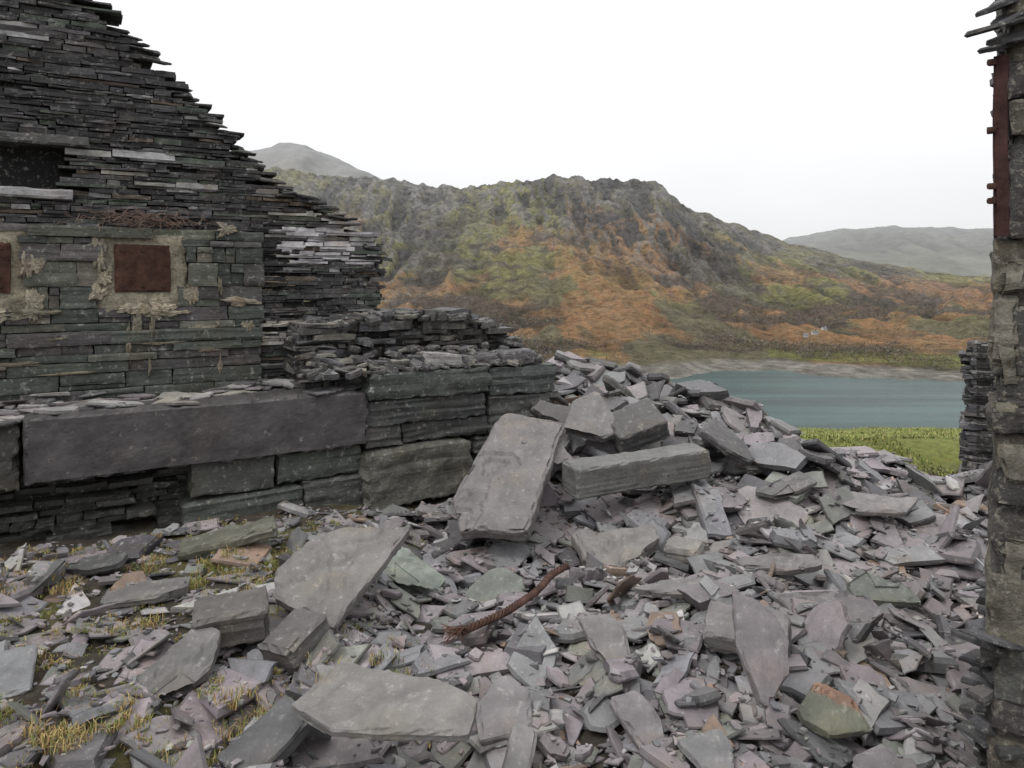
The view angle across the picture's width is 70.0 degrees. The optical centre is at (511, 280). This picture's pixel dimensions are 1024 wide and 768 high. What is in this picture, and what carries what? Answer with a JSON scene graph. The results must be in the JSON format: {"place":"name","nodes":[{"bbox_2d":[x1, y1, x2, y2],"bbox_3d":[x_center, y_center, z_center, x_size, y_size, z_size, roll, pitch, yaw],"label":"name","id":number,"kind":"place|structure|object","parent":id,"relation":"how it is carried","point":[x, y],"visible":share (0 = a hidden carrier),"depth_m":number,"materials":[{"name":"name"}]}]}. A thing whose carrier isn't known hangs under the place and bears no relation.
{"place":"outdoors","nodes":[
{"label":"outdoors","id":0,"kind":"place"},
{"bbox_2d":[248,143,382,179],"bbox_3d":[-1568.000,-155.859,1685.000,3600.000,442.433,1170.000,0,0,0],"label":"mountain","id":1,"kind":"structure","parent":0,"point":[296,157],"depth_m":1865.20,"materials":[{"name":"grey stone"}]},
{"bbox_2d":[0,378,990,767],"bbox_3d":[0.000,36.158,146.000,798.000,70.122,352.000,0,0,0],"label":"ground","id":2,"kind":"structure","parent":0,"point":[944,454],"depth_m":4.92,"materials":[{"name":"green plant"}]},
{"bbox_2d":[0,645,36,698],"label":"slate slab","id":3,"kind":"object","parent":2,"relation":"on","point":[17,668],"depth_m":3.77,"materials":[{"name":"grey stone"}]},
{"bbox_2d":[66,552,128,576],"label":"slate slab","id":4,"kind":"object","parent":2,"relation":"on","point":[93,565],"depth_m":5.08,"materials":[{"name":"grey stone"}]},
{"bbox_2d":[99,577,189,610],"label":"slate slab","id":5,"kind":"object","parent":2,"relation":"on","point":[148,592],"depth_m":4.66,"materials":[{"name":"grey stone"}]},
{"bbox_2d":[139,626,218,701],"bbox_3d":[-1.714,2.005,3.835,0.267,0.229,0.480,0,0,21],"label":"slate slab","id":6,"kind":"object","parent":2,"relation":"on","point":[183,661],"depth_m":3.80,"materials":[{"name":"grey stone"}]},
{"bbox_2d":[0,501,433,767],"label":"grass tufts","id":7,"kind":"object","parent":2,"relation":"on","point":[62,735],"visible":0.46,"depth_m":3.80,"materials":[{"name":"green plant"}]},
{"bbox_2d":[179,516,278,560],"bbox_3d":[-2.096,1.916,5.452,0.691,0.216,0.223,0,0,-19],"label":"slate slab","id":8,"kind":"object","parent":2,"relation":"on","point":[243,534],"depth_m":5.40,"materials":[{"name":"grey stone"}]},
{"bbox_2d":[191,583,268,650],"bbox_3d":[-1.623,1.948,4.219,0.419,0.261,0.322,0,0,-22],"label":"slate block","id":9,"kind":"object","parent":2,"relation":"on","point":[239,618],"depth_m":4.14,"materials":[{"name":"grey stone"}]},
{"bbox_2d":[0,307,557,552],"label":"stone ledge","id":10,"kind":"object","parent":2,"relation":"on","point":[384,407],"visible":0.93,"depth_m":6.62,"materials":[{"name":"stone"}]},
{"bbox_2d":[0,147,256,399],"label":"stone wall","id":11,"kind":"structure","parent":10,"relation":"on","point":[28,168],"depth_m":6.46,"materials":[{"name":"stone"}]},
{"bbox_2d":[0,130,263,401],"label":"squared blocks","id":12,"kind":"structure","parent":10,"relation":"on","point":[187,365],"depth_m":6.47,"materials":[{"name":"stone"}]},
{"bbox_2d":[0,222,261,376],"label":"lime mortar","id":13,"kind":"object","parent":12,"relation":"on","point":[20,301],"visible":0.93,"depth_m":6.50,"materials":[{"name":"beige concrete"}]},
{"bbox_2d":[0,242,169,292],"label":"rusty plates","id":14,"kind":"object","parent":13,"relation":"attached to","point":[141,268],"visible":1,"depth_m":6.55,"materials":[{"name":"metal"}]},
{"bbox_2d":[55,206,214,234],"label":"dead twigs","id":15,"kind":"object","parent":12,"relation":"on","point":[139,218],"visible":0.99,"depth_m":6.57,"materials":[{"name":"plant"}]},
{"bbox_2d":[0,0,392,385],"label":"thin slate courses","id":16,"kind":"object","parent":10,"relation":"on","point":[159,140],"visible":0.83,"depth_m":6.71,"materials":[{"name":"grey stone"}]},
{"bbox_2d":[259,605,332,671],"bbox_3d":[-1.220,2.030,4.156,0.269,0.267,0.345,0,0,29],"label":"slate block","id":17,"kind":"object","parent":2,"relation":"on","point":[293,639],"depth_m":4.08,"materials":[{"name":"grey stone"}]},
{"bbox_2d":[0,350,992,767],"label":"slate rubble","id":18,"kind":"object","parent":2,"relation":"on","point":[930,550],"visible":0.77,"depth_m":4.54,"materials":[{"name":"grey stone"}]},
{"bbox_2d":[217,694,312,767],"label":"slate slab","id":19,"kind":"object","parent":18,"relation":"on","point":[279,729],"depth_m":3.26,"materials":[{"name":"grey stone"}]},
{"bbox_2d":[272,525,411,633],"bbox_3d":[-1.149,1.870,4.751,0.642,0.393,0.870,0,0,25],"label":"slate slab","id":20,"kind":"object","parent":18,"relation":"on","point":[336,575],"depth_m":4.68,"materials":[{"name":"grey stone"}]},
{"bbox_2d":[292,663,477,741],"bbox_3d":[-0.556,1.881,3.228,0.823,0.127,0.380,0,0,17],"label":"slate slab","id":21,"kind":"object","parent":18,"relation":"on","point":[349,701],"depth_m":3.20,"materials":[{"name":"grey stone"}]},
{"bbox_2d":[384,547,445,596],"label":"slate slab","id":22,"kind":"object","parent":18,"relation":"on","point":[416,575],"depth_m":5.25,"materials":[{"name":"grey stone"}]},
{"bbox_2d":[467,567,524,610],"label":"slate slab","id":23,"kind":"object","parent":18,"relation":"on","point":[493,583],"depth_m":5.20,"materials":[{"name":"grey stone"}]},
{"bbox_2d":[475,676,530,745],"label":"slate slab","id":24,"kind":"object","parent":18,"relation":"on","point":[504,705],"depth_m":3.70,"materials":[{"name":"grey stone"}]},
{"bbox_2d":[440,563,569,644],"bbox_3d":[0.047,2.104,4.861,0.210,0.126,1.460,0,0,36],"label":"rusty wire rope","id":25,"kind":"object","parent":18,"relation":"on","point":[515,605],"visible":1,"depth_m":4.58,"materials":[{"name":"metal"}]},
{"bbox_2d":[455,415,563,542],"bbox_3d":[-0.024,1.652,6.250,0.688,0.792,1.328,0,0,19],"label":"leaning slate slab","id":26,"kind":"object","parent":18,"relation":"on","point":[499,497],"depth_m":6.09,"materials":[{"name":"grey stone"}]},
{"bbox_2d":[502,723,537,767],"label":"slate slab","id":27,"kind":"object","parent":18,"relation":"on","point":[520,751],"depth_m":3.39,"materials":[{"name":"grey stone"}]},
{"bbox_2d":[563,391,614,441],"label":"slate slab","id":28,"kind":"object","parent":18,"relation":"on","point":[591,416],"depth_m":7.12,"materials":[{"name":"grey stone"}]},
{"bbox_2d":[579,615,631,663],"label":"slate slab","id":29,"kind":"object","parent":18,"relation":"on","point":[606,636],"depth_m":4.16,"materials":[{"name":"grey stone"}]},
{"bbox_2d":[569,522,660,567],"bbox_3d":[0.825,2.110,5.753,0.733,0.276,0.515,0,0,0],"label":"slate slab","id":30,"kind":"object","parent":18,"relation":"on","point":[620,547],"depth_m":5.76,"materials":[{"name":"grey stone"}]},
{"bbox_2d":[608,690,663,748],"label":"slate slab","id":31,"kind":"object","parent":18,"relation":"on","point":[638,717],"depth_m":3.63,"materials":[{"name":"grey stone"}]},
{"bbox_2d":[562,443,710,499],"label":"slate beam","id":32,"kind":"structure","parent":18,"relation":"on","point":[636,470],"depth_m":6.36,"materials":[{"name":"grey stone"}]},
{"bbox_2d":[611,399,669,452],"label":"slate slab","id":33,"kind":"object","parent":18,"relation":"on","point":[640,423],"depth_m":7.05,"materials":[{"name":"grey stone"}]},
{"bbox_2d":[634,577,714,599],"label":"slate slab","id":34,"kind":"object","parent":18,"relation":"on","point":[659,589],"depth_m":4.72,"materials":[{"name":"grey stone"}]},
{"bbox_2d":[664,536,704,563],"bbox_3d":[1.350,2.108,5.721,0.277,0.160,0.222,0,0,30],"label":"slate block","id":35,"kind":"object","parent":18,"relation":"on","point":[678,548],"depth_m":5.67,"materials":[{"name":"grey stone"}]},
{"bbox_2d":[676,730,733,767],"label":"slate slab","id":36,"kind":"object","parent":18,"relation":"on","point":[714,749],"depth_m":3.32,"materials":[{"name":"grey stone"}]},
{"bbox_2d":[697,418,753,464],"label":"slate slab","id":37,"kind":"object","parent":18,"relation":"on","point":[720,437],"depth_m":7.02,"materials":[{"name":"grey stone"}]},
{"bbox_2d":[701,601,791,655],"bbox_3d":[1.335,1.993,4.156,0.470,0.219,0.300,0,0,26],"label":"slate slab","id":38,"kind":"object","parent":18,"relation":"on","point":[717,633],"depth_m":4.12,"materials":[{"name":"grey stone"}]},
{"bbox_2d":[732,589,788,708],"bbox_3d":[1.186,1.726,3.471,0.265,0.342,0.506,0,0,0],"label":"slate slab","id":39,"kind":"object","parent":18,"relation":"on","point":[761,641],"depth_m":3.44,"materials":[{"name":"grey stone"}]},
{"bbox_2d":[736,553,822,574],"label":"slate slab","id":40,"kind":"object","parent":18,"relation":"on","point":[790,564],"depth_m":5.33,"materials":[{"name":"grey stone"}]},
{"bbox_2d":[757,471,816,498],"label":"slate slab","id":41,"kind":"object","parent":18,"relation":"on","point":[796,483],"depth_m":6.58,"materials":[{"name":"grey stone"}]},
{"bbox_2d":[775,592,882,625],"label":"slate slab","id":42,"kind":"object","parent":18,"relation":"on","point":[864,609],"depth_m":4.56,"materials":[{"name":"grey stone"}]},
{"bbox_2d":[796,682,870,738],"bbox_3d":[1.563,2.123,3.618,0.335,0.151,0.262,0,0,0],"label":"rust stained slate","id":43,"kind":"object","parent":18,"relation":"on","point":[827,711],"visible":1,"depth_m":3.57,"materials":[{"name":"stone"}]},
{"bbox_2d":[850,744,897,767],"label":"slate slab","id":44,"kind":"object","parent":18,"relation":"on","point":[881,756],"depth_m":3.32,"materials":[{"name":"grey stone"}]},
{"bbox_2d":[840,491,917,517],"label":"slate slab","id":45,"kind":"object","parent":18,"relation":"on","point":[871,505],"depth_m":6.24,"materials":[{"name":"grey stone"}]},
{"bbox_2d":[846,572,918,606],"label":"slate slab","id":46,"kind":"object","parent":18,"relation":"on","point":[875,590],"depth_m":4.95,"materials":[{"name":"grey stone"}]},
{"bbox_2d":[798,426,962,476],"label":"grass bank","id":47,"kind":"structure","parent":2,"relation":"on","point":[870,434],"depth_m":10.84,"materials":[{"name":"green plant"}]},
{"bbox_2d":[958,340,994,472],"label":"slate wall","id":48,"kind":"structure","parent":2,"relation":"on","point":[974,443],"depth_m":7.93,"materials":[{"name":"grey stone"}]},
{"bbox_2d":[950,0,1023,767],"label":"slate courses","id":49,"kind":"object","parent":2,"relation":"on","point":[977,726],"visible":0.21,"depth_m":3.05,"materials":[{"name":"grey stone"}]},
{"bbox_2d":[985,0,1023,767],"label":"jamb stones","id":50,"kind":"object","parent":2,"relation":"on","point":[1006,503],"visible":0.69,"depth_m":2.98,"materials":[{"name":"grey stone"}]},
{"bbox_2d":[986,54,1008,236],"bbox_3d":[2.030,-0.556,3.066,0.079,0.742,0.168,0,0,30],"label":"rusty hinge strap","id":51,"kind":"object","parent":50,"relation":"attached to","point":[999,131],"visible":1,"depth_m":2.99,"materials":[{"name":"metal"}]},
{"bbox_2d":[988,260,1023,583],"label":"plaster remains","id":52,"kind":"object","parent":50,"relation":"on","point":[1008,275],"visible":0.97,"depth_m":2.96,"materials":[{"name":"grey paint"}]},
{"bbox_2d":[93,0,996,240],"label":"sky","id":53,"kind":"structure","parent":0,"point":[780,119],"materials":[{"name":"white"}]},
{"bbox_2d":[521,437,572,469],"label":"slate slab","id":54,"kind":"structure","parent":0,"point":[563,454],"depth_m":6.46,"materials":[{"name":"grey stone"}]},
{"bbox_2d":[263,166,993,381],"bbox_3d":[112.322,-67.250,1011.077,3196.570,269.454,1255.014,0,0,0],"label":"hillside","id":55,"kind":"structure","parent":0,"point":[373,204],"depth_m":927.65,"materials":[{"name":"green plant"}]},
{"bbox_2d":[345,203,993,369],"bbox_3d":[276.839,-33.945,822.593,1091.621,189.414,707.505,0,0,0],"label":"bracken","id":56,"kind":"object","parent":55,"relation":"on","point":[806,318],"visible":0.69,"depth_m":699.59,"materials":[{"name":"brown plant"}]},
{"bbox_2d":[670,370,966,429],"bbox_3d":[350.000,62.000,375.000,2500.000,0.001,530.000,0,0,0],"label":"lake","id":57,"kind":"structure","parent":0,"point":[797,400],"depth_m":385.35,"materials":[{"name":"liquid"}]},
{"bbox_2d":[783,225,992,276],"bbox_3d":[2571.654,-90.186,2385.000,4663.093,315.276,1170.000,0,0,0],"label":"distant hill","id":58,"kind":"structure","parent":0,"point":[957,251],"depth_m":2351.71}
]}

